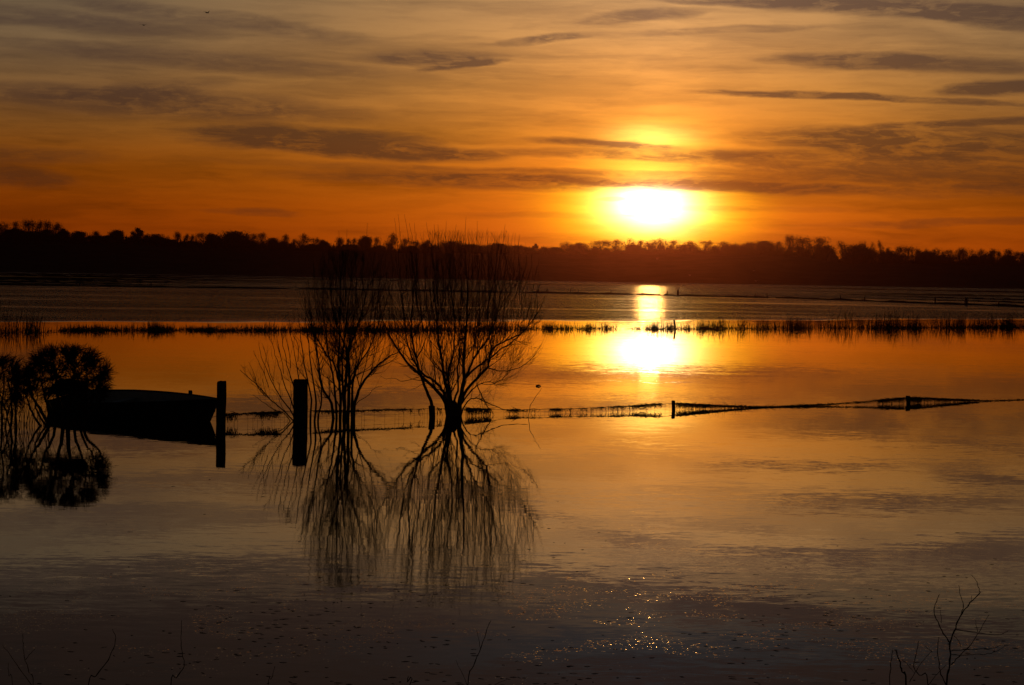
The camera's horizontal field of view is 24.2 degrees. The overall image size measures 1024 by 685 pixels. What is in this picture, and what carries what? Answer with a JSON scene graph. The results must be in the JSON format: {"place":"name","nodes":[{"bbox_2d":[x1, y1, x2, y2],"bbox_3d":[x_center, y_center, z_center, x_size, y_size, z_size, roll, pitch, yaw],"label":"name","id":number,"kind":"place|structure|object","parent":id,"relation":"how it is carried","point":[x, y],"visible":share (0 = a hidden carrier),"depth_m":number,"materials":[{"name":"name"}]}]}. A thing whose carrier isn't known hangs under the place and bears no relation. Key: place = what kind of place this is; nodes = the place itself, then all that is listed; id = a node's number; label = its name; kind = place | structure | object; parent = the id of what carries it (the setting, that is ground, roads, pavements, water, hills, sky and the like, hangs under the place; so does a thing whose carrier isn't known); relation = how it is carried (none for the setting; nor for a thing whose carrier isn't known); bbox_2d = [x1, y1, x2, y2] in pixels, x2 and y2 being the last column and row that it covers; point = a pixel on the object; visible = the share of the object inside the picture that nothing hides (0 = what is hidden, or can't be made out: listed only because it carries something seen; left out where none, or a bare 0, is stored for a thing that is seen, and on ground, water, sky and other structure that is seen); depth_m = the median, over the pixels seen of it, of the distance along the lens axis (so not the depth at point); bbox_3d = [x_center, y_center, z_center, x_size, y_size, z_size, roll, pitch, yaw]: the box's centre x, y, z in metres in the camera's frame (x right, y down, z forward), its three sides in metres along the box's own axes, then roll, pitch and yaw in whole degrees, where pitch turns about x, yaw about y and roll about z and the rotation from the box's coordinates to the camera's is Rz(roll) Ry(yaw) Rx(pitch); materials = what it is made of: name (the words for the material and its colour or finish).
{"place":"outdoors","nodes":[
{"label":"outdoors","id":0,"kind":"place"},
{"bbox_2d":[0,272,1023,684],"bbox_3d":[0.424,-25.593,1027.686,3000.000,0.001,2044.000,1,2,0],"label":"flood water","id":1,"kind":"structure","parent":0,"point":[818,520],"depth_m":31.72,"materials":[{"name":"orange liquid"}]},
{"bbox_2d":[0,353,37,427],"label":"clipped shrub","id":2,"kind":"object","parent":1,"relation":"on","point":[15,376],"visible":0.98,"depth_m":44.66,"materials":[{"name":"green plant"}]},
{"bbox_2d":[3,640,34,684],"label":"bank shrub","id":3,"kind":"object","parent":1,"relation":"in","point":[18,666],"visible":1,"depth_m":9.06,"materials":[{"name":"black plant"}]},
{"bbox_2d":[0,383,50,425],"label":"sucker shoots","id":4,"kind":"object","parent":1,"relation":"in","point":[48,415],"visible":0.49,"depth_m":45.60,"materials":[{"name":"plant"}]},
{"bbox_2d":[21,339,117,426],"bbox_3d":[-8.629,0.878,45.431,2.258,1.874,1.296,1,2,0],"label":"clipped shrub","id":5,"kind":"object","parent":1,"relation":"on","point":[73,385],"visible":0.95,"depth_m":45.28,"materials":[{"name":"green plant"}]},
{"bbox_2d":[88,629,115,684],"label":"bank shrub","id":6,"kind":"object","parent":1,"relation":"in","point":[105,663],"visible":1,"depth_m":9.09,"materials":[{"name":"black plant"}]},
{"bbox_2d":[45,389,216,420],"bbox_3d":[-7.359,1.367,48.526,4.718,0.648,1.450,2,11,35],"label":"rowing boat","id":7,"kind":"object","parent":1,"relation":"on","point":[145,404],"visible":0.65,"depth_m":48.10,"materials":[{"name":"paint"}]},
{"bbox_2d":[171,620,184,683],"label":"bank shrub","id":8,"kind":"object","parent":1,"relation":"in","point":[182,656],"visible":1,"depth_m":9.09,"materials":[{"name":"black plant"}]},
{"bbox_2d":[216,381,226,424],"bbox_3d":[-5.691,1.526,46.674,0.202,1.563,0.200,1,2,0],"label":"wooden post","id":9,"kind":"object","parent":1,"relation":"in","point":[221,401],"visible":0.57,"depth_m":46.58,"materials":[{"name":"brown wood"}]},
{"bbox_2d":[239,317,323,421],"bbox_3d":[-4.647,0.612,48.083,1.719,2.266,0.972,1,2,10],"label":"spreading shrub","id":10,"kind":"object","parent":1,"relation":"in","point":[261,388],"visible":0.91,"depth_m":48.12,"materials":[{"name":"brown plant"}]},
{"bbox_2d":[293,379,307,422],"bbox_3d":[-4.228,1.515,47.674,0.312,1.580,0.302,1,2,0],"label":"wooden post","id":11,"kind":"object","parent":1,"relation":"in","point":[300,400],"visible":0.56,"depth_m":47.55,"materials":[{"name":"brown wood"}]},
{"bbox_2d":[290,238,412,418],"bbox_3d":[-3.295,-0.368,49.272,2.555,4.196,2.327,1,2,0],"label":"willow","id":12,"kind":"object","parent":1,"relation":"on","point":[336,319],"visible":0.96,"depth_m":49.17,"materials":[{"name":"brown plant"}]},
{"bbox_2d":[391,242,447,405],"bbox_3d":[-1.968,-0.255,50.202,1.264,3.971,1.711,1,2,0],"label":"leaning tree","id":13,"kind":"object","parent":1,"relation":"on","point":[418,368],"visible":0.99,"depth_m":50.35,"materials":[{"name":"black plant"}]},
{"bbox_2d":[374,215,549,416],"bbox_3d":[-1.124,-0.467,50.526,4.000,4.463,3.183,1,2,0],"label":"willow","id":14,"kind":"object","parent":1,"relation":"on","point":[447,391],"visible":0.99,"depth_m":50.55,"materials":[{"name":"brown plant"}]},
{"bbox_2d":[456,621,506,684],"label":"bank shrub","id":15,"kind":"object","parent":1,"relation":"in","point":[476,657],"visible":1,"depth_m":9.10,"materials":[{"name":"black plant"}]},
{"bbox_2d":[0,299,1023,334],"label":"reeds","id":16,"kind":"object","parent":1,"relation":"in","point":[960,324],"visible":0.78,"depth_m":141.58,"materials":[{"name":"plant"}]},
{"bbox_2d":[0,465,1023,684],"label":"floating straw","id":17,"kind":"object","parent":1,"relation":"on","point":[489,639],"visible":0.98,"depth_m":19.47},
{"bbox_2d":[190,396,1020,423],"bbox_3d":[4.909,1.758,55.549,29.139,0.957,0.591,0,2,-39],"label":"wire fence","id":18,"kind":"object","parent":1,"relation":"in","point":[432,410],"visible":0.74,"depth_m":50.62,"materials":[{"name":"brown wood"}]},
{"bbox_2d":[222,395,1023,422],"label":"flood debris","id":19,"kind":"object","parent":18,"relation":"on","point":[270,414],"visible":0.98,"depth_m":53.91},
{"bbox_2d":[889,641,945,684],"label":"bank shrub","id":20,"kind":"object","parent":1,"relation":"in","point":[904,673],"visible":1,"depth_m":9.27,"materials":[{"name":"black plant"}]},
{"bbox_2d":[934,576,1007,684],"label":"bank shrub","id":21,"kind":"object","parent":1,"relation":"in","point":[950,650],"visible":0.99,"depth_m":9.74,"materials":[{"name":"black plant"}]},
{"bbox_2d":[0,237,1023,288],"bbox_3d":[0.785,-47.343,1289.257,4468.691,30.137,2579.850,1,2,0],"label":"ground","id":22,"kind":"structure","parent":0,"point":[26,255],"depth_m":1882.15,"materials":[{"name":"plant"}]},
{"bbox_2d":[0,221,10,237],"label":"tall tree","id":23,"kind":"object","parent":22,"relation":"on","point":[6,226],"visible":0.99,"depth_m":2015.84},
{"bbox_2d":[9,227,28,237],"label":"hedge tree","id":24,"kind":"object","parent":22,"relation":"on","point":[18,232],"visible":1,"depth_m":2016.12,"materials":[{"name":"black plant"}]},
{"bbox_2d":[19,219,38,230],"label":"tall tree","id":25,"kind":"object","parent":22,"relation":"on","point":[26,226],"visible":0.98,"depth_m":2030.82,"materials":[{"name":"plant"}]},
{"bbox_2d":[37,229,56,239],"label":"hedge tree","id":26,"kind":"object","parent":22,"relation":"on","point":[48,233],"visible":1,"depth_m":2020.78,"materials":[{"name":"black plant"}]},
{"bbox_2d":[41,218,53,231],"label":"tall tree","id":27,"kind":"object","parent":22,"relation":"on","point":[46,223],"visible":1,"depth_m":2022.50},
{"bbox_2d":[52,222,64,232],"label":"tall tree","id":28,"kind":"object","parent":22,"relation":"on","point":[56,227],"visible":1,"depth_m":2036.81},
{"bbox_2d":[51,231,66,240],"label":"hedge tree","id":29,"kind":"object","parent":22,"relation":"on","point":[60,235],"visible":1,"depth_m":2024.30,"materials":[{"name":"black plant"}]},
{"bbox_2d":[69,230,87,241],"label":"dark tree","id":30,"kind":"object","parent":22,"relation":"on","point":[75,234],"visible":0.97,"depth_m":2032.41,"materials":[{"name":"black plant"}]},
{"bbox_2d":[84,235,107,242],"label":"hedge tree","id":31,"kind":"object","parent":22,"relation":"on","point":[101,237],"visible":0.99,"depth_m":2028.86,"materials":[{"name":"black plant"}]},
{"bbox_2d":[107,229,125,238],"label":"dark tree","id":32,"kind":"object","parent":22,"relation":"on","point":[116,234],"visible":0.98,"depth_m":2036.75,"materials":[{"name":"black plant"}]},
{"bbox_2d":[130,227,143,237],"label":"umbrella tree","id":33,"kind":"object","parent":22,"relation":"on","point":[136,231],"visible":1,"depth_m":2040.81,"materials":[{"name":"black plant"}]},
{"bbox_2d":[128,233,145,242],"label":"dark tree","id":34,"kind":"object","parent":22,"relation":"on","point":[138,236],"visible":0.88,"depth_m":2040.80,"materials":[{"name":"black plant"}]},
{"bbox_2d":[146,233,166,244],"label":"dark tree","id":35,"kind":"object","parent":22,"relation":"on","point":[157,236],"visible":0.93,"depth_m":2047.64,"materials":[{"name":"black plant"}]},
{"bbox_2d":[155,238,174,245],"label":"hedge tree","id":36,"kind":"object","parent":22,"relation":"on","point":[165,241],"visible":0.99,"depth_m":2037.89,"materials":[{"name":"black plant"}]},
{"bbox_2d":[195,232,204,242],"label":"spreading tree","id":37,"kind":"object","parent":22,"relation":"on","point":[201,235],"visible":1,"depth_m":2048.03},
{"bbox_2d":[202,232,224,246],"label":"dark tree","id":38,"kind":"object","parent":22,"relation":"on","point":[212,239],"visible":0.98,"depth_m":2042.08,"materials":[{"name":"black plant"}]},
{"bbox_2d":[217,230,256,248],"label":"dark tree","id":39,"kind":"object","parent":22,"relation":"on","point":[234,238],"visible":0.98,"depth_m":2038.82,"materials":[{"name":"black plant"}]},
{"bbox_2d":[255,232,267,246],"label":"spreading tree","id":40,"kind":"object","parent":22,"relation":"on","point":[263,234],"visible":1,"depth_m":2051.63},
{"bbox_2d":[265,237,278,246],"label":"dark tree","id":41,"kind":"object","parent":22,"relation":"on","point":[271,240],"visible":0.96,"depth_m":2061.08,"materials":[{"name":"black plant"}]},
{"bbox_2d":[277,241,289,248],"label":"hedge tree","id":42,"kind":"object","parent":22,"relation":"on","point":[284,243],"visible":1,"depth_m":2051.24,"materials":[{"name":"black plant"}]},
{"bbox_2d":[294,233,311,248],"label":"spreading tree","id":43,"kind":"object","parent":22,"relation":"on","point":[304,238],"visible":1,"depth_m":2056.58,"materials":[{"name":"plant"}]},
{"bbox_2d":[300,244,319,249],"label":"hedge tree","id":44,"kind":"object","parent":22,"relation":"on","point":[310,246],"visible":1,"depth_m":2052.73,"materials":[{"name":"black plant"}]},
{"bbox_2d":[356,235,372,251],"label":"dark tree","id":45,"kind":"object","parent":22,"relation":"on","point":[362,243],"visible":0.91,"depth_m":2054.86,"materials":[{"name":"black plant"}]},
{"bbox_2d":[383,232,400,249],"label":"spreading tree","id":46,"kind":"object","parent":22,"relation":"on","point":[392,241],"visible":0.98,"depth_m":2057.45,"materials":[{"name":"plant"}]},
{"bbox_2d":[439,240,464,252],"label":"dark tree","id":47,"kind":"object","parent":22,"relation":"on","point":[452,243],"visible":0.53,"depth_m":2070.28,"materials":[{"name":"black plant"}]},
{"bbox_2d":[482,243,506,250],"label":"dark tree","id":48,"kind":"object","parent":22,"relation":"on","point":[490,245],"visible":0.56,"depth_m":2062.02,"materials":[{"name":"black plant"}]},
{"bbox_2d":[0,227,1019,263],"bbox_3d":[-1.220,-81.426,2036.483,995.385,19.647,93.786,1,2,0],"label":"scrub","id":49,"kind":"object","parent":22,"relation":"on","point":[32,237],"visible":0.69,"depth_m":2042.84,"materials":[{"name":"plant"}]},
{"bbox_2d":[504,245,536,253],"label":"dark tree","id":50,"kind":"object","parent":22,"relation":"on","point":[516,247],"visible":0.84,"depth_m":2058.92,"materials":[{"name":"brown plant"}]},
{"bbox_2d":[548,247,563,253],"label":"hedge tree","id":51,"kind":"object","parent":22,"relation":"on","point":[555,249],"visible":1,"depth_m":2059.71,"materials":[{"name":"brown plant"}]},
{"bbox_2d":[559,241,574,252],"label":"spreading tree","id":52,"kind":"object","parent":22,"relation":"on","point":[566,246],"visible":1,"depth_m":2061.03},
{"bbox_2d":[568,242,588,253],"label":"dark tree","id":53,"kind":"object","parent":22,"relation":"on","point":[578,246],"visible":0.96,"depth_m":2059.95,"materials":[{"name":"brown plant"}]},
{"bbox_2d":[587,246,601,255],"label":"tree","id":54,"kind":"object","parent":22,"relation":"on","point":[594,251],"visible":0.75,"depth_m":2035.67,"materials":[{"name":"brown plant"}]},
{"bbox_2d":[586,240,611,252],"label":"spreading tree","id":55,"kind":"object","parent":22,"relation":"on","point":[603,244],"visible":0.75,"depth_m":2060.08,"materials":[{"name":"plant"}]},
{"bbox_2d":[601,245,624,254],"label":"tree","id":56,"kind":"object","parent":22,"relation":"on","point":[614,251],"visible":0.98,"depth_m":2036.61,"materials":[{"name":"plant"}]},
{"bbox_2d":[607,239,624,249],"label":"bare tree","id":57,"kind":"object","parent":22,"relation":"on","point":[616,242],"visible":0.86,"depth_m":2060.56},
{"bbox_2d":[619,244,637,253],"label":"tree","id":58,"kind":"object","parent":22,"relation":"on","point":[631,247],"visible":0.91,"depth_m":2035.18,"materials":[{"name":"plant"}]},
{"bbox_2d":[628,244,647,253],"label":"tree","id":59,"kind":"object","parent":22,"relation":"on","point":[641,250],"visible":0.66,"depth_m":2033.41,"materials":[{"name":"brown plant"}]},
{"bbox_2d":[640,243,657,253],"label":"tree","id":60,"kind":"object","parent":22,"relation":"on","point":[649,246],"visible":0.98,"depth_m":2034.35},
{"bbox_2d":[649,238,671,249],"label":"spreading tree","id":61,"kind":"object","parent":22,"relation":"on","point":[660,242],"visible":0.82,"depth_m":2064.60,"materials":[{"name":"plant"}]},
{"bbox_2d":[649,245,672,253],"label":"tree","id":62,"kind":"object","parent":22,"relation":"on","point":[663,251],"visible":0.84,"depth_m":2033.55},
{"bbox_2d":[672,243,691,253],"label":"tree","id":63,"kind":"object","parent":22,"relation":"on","point":[683,247],"visible":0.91,"depth_m":2033.40,"materials":[{"name":"plant"}]},
{"bbox_2d":[687,244,702,253],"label":"tree","id":64,"kind":"object","parent":22,"relation":"on","point":[693,248],"visible":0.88,"depth_m":2030.89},
{"bbox_2d":[697,240,713,247],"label":"bare tree","id":65,"kind":"object","parent":22,"relation":"on","point":[706,242],"visible":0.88,"depth_m":2067.23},
{"bbox_2d":[706,246,717,254],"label":"tree","id":66,"kind":"object","parent":22,"relation":"on","point":[713,250],"visible":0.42,"depth_m":2030.45,"materials":[{"name":"brown plant"}]},
{"bbox_2d":[706,241,732,249],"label":"spreading tree","id":67,"kind":"object","parent":22,"relation":"on","point":[719,246],"visible":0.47,"depth_m":2061.16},
{"bbox_2d":[715,245,730,254],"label":"tree","id":68,"kind":"object","parent":22,"relation":"on","point":[720,252],"visible":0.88,"depth_m":2029.54,"materials":[{"name":"plant"}]},
{"bbox_2d":[724,244,739,254],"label":"tree","id":69,"kind":"object","parent":22,"relation":"on","point":[733,250],"visible":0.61,"depth_m":2028.18,"materials":[{"name":"brown plant"}]},
{"bbox_2d":[736,245,750,254],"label":"tree","id":70,"kind":"object","parent":22,"relation":"on","point":[742,249],"visible":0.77,"depth_m":2025.84,"materials":[{"name":"brown plant"}]},
{"bbox_2d":[745,245,756,254],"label":"tree","id":71,"kind":"object","parent":22,"relation":"on","point":[751,247],"visible":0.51,"depth_m":2027.86,"materials":[{"name":"brown plant"}]},
{"bbox_2d":[752,244,768,254],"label":"tree","id":72,"kind":"object","parent":22,"relation":"on","point":[762,250],"visible":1,"depth_m":2025.85,"materials":[{"name":"plant"}]},
{"bbox_2d":[752,240,775,250],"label":"dark tree","id":73,"kind":"object","parent":22,"relation":"on","point":[766,244],"visible":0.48,"depth_m":2060.49,"materials":[{"name":"brown plant"}]},
{"bbox_2d":[766,245,778,255],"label":"tree","id":74,"kind":"object","parent":22,"relation":"on","point":[772,249],"visible":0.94,"depth_m":2025.03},
{"bbox_2d":[771,245,789,255],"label":"tree","id":75,"kind":"object","parent":22,"relation":"on","point":[779,252],"visible":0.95,"depth_m":2024.88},
{"bbox_2d":[782,233,797,251],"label":"tall tree","id":76,"kind":"object","parent":22,"relation":"on","point":[788,239],"visible":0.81,"depth_m":2061.33,"materials":[{"name":"plant"}]},
{"bbox_2d":[789,245,806,256],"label":"tree","id":77,"kind":"object","parent":22,"relation":"on","point":[798,248],"visible":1,"depth_m":2021.56,"materials":[{"name":"plant"}]},
{"bbox_2d":[787,235,814,254],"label":"tall tree","id":78,"kind":"object","parent":22,"relation":"on","point":[800,240],"visible":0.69,"depth_m":2045.51,"materials":[{"name":"plant"}]},
{"bbox_2d":[801,243,815,256],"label":"tree","id":79,"kind":"object","parent":22,"relation":"on","point":[807,253],"visible":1,"depth_m":2022.51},
{"bbox_2d":[811,243,822,258],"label":"tree","id":80,"kind":"object","parent":22,"relation":"on","point":[819,248],"visible":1,"depth_m":2021.43,"materials":[{"name":"plant"}]},
{"bbox_2d":[812,236,829,253],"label":"bare tree","id":81,"kind":"object","parent":22,"relation":"on","point":[823,241],"visible":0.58,"depth_m":2046.49,"materials":[{"name":"plant"}]},
{"bbox_2d":[817,244,838,260],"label":"tree","id":82,"kind":"object","parent":22,"relation":"on","point":[825,251],"visible":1,"depth_m":2017.77,"materials":[{"name":"brown plant"}]},
{"bbox_2d":[827,251,838,261],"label":"house","id":83,"kind":"structure","parent":22,"relation":"on","point":[832,256],"depth_m":2013.68,"materials":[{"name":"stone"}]},
{"bbox_2d":[836,241,853,259],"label":"bare tree","id":84,"kind":"object","parent":22,"relation":"on","point":[844,253],"visible":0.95,"depth_m":2041.34,"materials":[{"name":"plant"}]},
{"bbox_2d":[839,243,878,260],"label":"dark tree","id":85,"kind":"object","parent":22,"relation":"on","point":[856,249],"visible":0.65,"depth_m":2045.95,"materials":[{"name":"black plant"}]},
{"bbox_2d":[862,252,877,263],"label":"tree","id":86,"kind":"object","parent":22,"relation":"on","point":[869,256],"visible":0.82,"depth_m":2014.29,"materials":[{"name":"black plant"}]},
{"bbox_2d":[871,251,883,263],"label":"tree","id":87,"kind":"object","parent":22,"relation":"on","point":[878,257],"visible":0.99,"depth_m":2015.13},
{"bbox_2d":[877,250,903,263],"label":"tree","id":88,"kind":"object","parent":22,"relation":"on","point":[890,257],"visible":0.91,"depth_m":2010.11,"materials":[{"name":"black plant"}]},
{"bbox_2d":[894,253,908,263],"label":"tree","id":89,"kind":"object","parent":22,"relation":"on","point":[904,259],"visible":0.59,"depth_m":2010.32,"materials":[{"name":"black plant"}]},
{"bbox_2d":[899,246,915,259],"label":"tree","id":90,"kind":"object","parent":22,"relation":"on","point":[908,251],"visible":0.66,"depth_m":2043.31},
{"bbox_2d":[903,253,917,263],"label":"tree","id":91,"kind":"object","parent":22,"relation":"on","point":[913,256],"visible":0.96,"depth_m":2010.40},
{"bbox_2d":[914,251,930,263],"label":"tree","id":92,"kind":"object","parent":22,"relation":"on","point":[921,259],"visible":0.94,"depth_m":2007.70,"materials":[{"name":"black plant"}]},
{"bbox_2d":[925,250,939,263],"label":"tree","id":93,"kind":"object","parent":22,"relation":"on","point":[931,254],"visible":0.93,"depth_m":2005.98,"materials":[{"name":"black plant"}]},
{"bbox_2d":[932,254,953,263],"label":"tree","id":94,"kind":"object","parent":22,"relation":"on","point":[943,259],"visible":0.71,"depth_m":2003.24,"materials":[{"name":"black plant"}]},
{"bbox_2d":[945,253,962,264],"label":"tree","id":95,"kind":"object","parent":22,"relation":"on","point":[955,257],"visible":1,"depth_m":2003.53,"materials":[{"name":"plant"}]},
{"bbox_2d":[954,247,969,258],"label":"tree","id":96,"kind":"object","parent":22,"relation":"on","point":[961,251],"visible":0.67,"depth_m":2028.04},
{"bbox_2d":[956,253,970,263],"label":"tree","id":97,"kind":"object","parent":22,"relation":"on","point":[963,257],"visible":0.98,"depth_m":2002.81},
{"bbox_2d":[961,254,983,264],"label":"tree","id":98,"kind":"object","parent":22,"relation":"on","point":[972,260],"visible":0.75,"depth_m":1999.82,"materials":[{"name":"black plant"}]},
{"bbox_2d":[977,253,995,264],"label":"tree","id":99,"kind":"object","parent":22,"relation":"on","point":[988,257],"visible":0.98,"depth_m":1999.60,"materials":[{"name":"plant"}]},
{"bbox_2d":[985,248,1000,260],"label":"tree","id":100,"kind":"object","parent":22,"relation":"on","point":[992,252],"visible":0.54,"depth_m":2020.83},
{"bbox_2d":[999,254,1017,264],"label":"tree","id":101,"kind":"object","parent":22,"relation":"on","point":[1009,260],"visible":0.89,"depth_m":1992.99,"materials":[{"name":"black plant"}]},
{"bbox_2d":[1012,254,1023,264],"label":"tree","id":102,"kind":"object","parent":22,"relation":"on","point":[1021,256],"visible":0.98,"depth_m":1993.11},
{"bbox_2d":[0,273,1023,302],"bbox_3d":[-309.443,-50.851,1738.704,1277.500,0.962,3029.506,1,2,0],"label":"meadow","id":103,"kind":"structure","parent":0,"point":[41,278],"depth_m":714.66,"materials":[{"name":"plant"}]},
{"bbox_2d":[0,283,1023,306],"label":"grass bank","id":104,"kind":"structure","parent":0,"point":[949,303],"depth_m":416.07,"materials":[{"name":"plant"}]},
{"bbox_2d":[0,0,1023,261],"label":"sky","id":105,"kind":"structure","parent":0,"point":[548,123],"materials":[{"name":"orange"}]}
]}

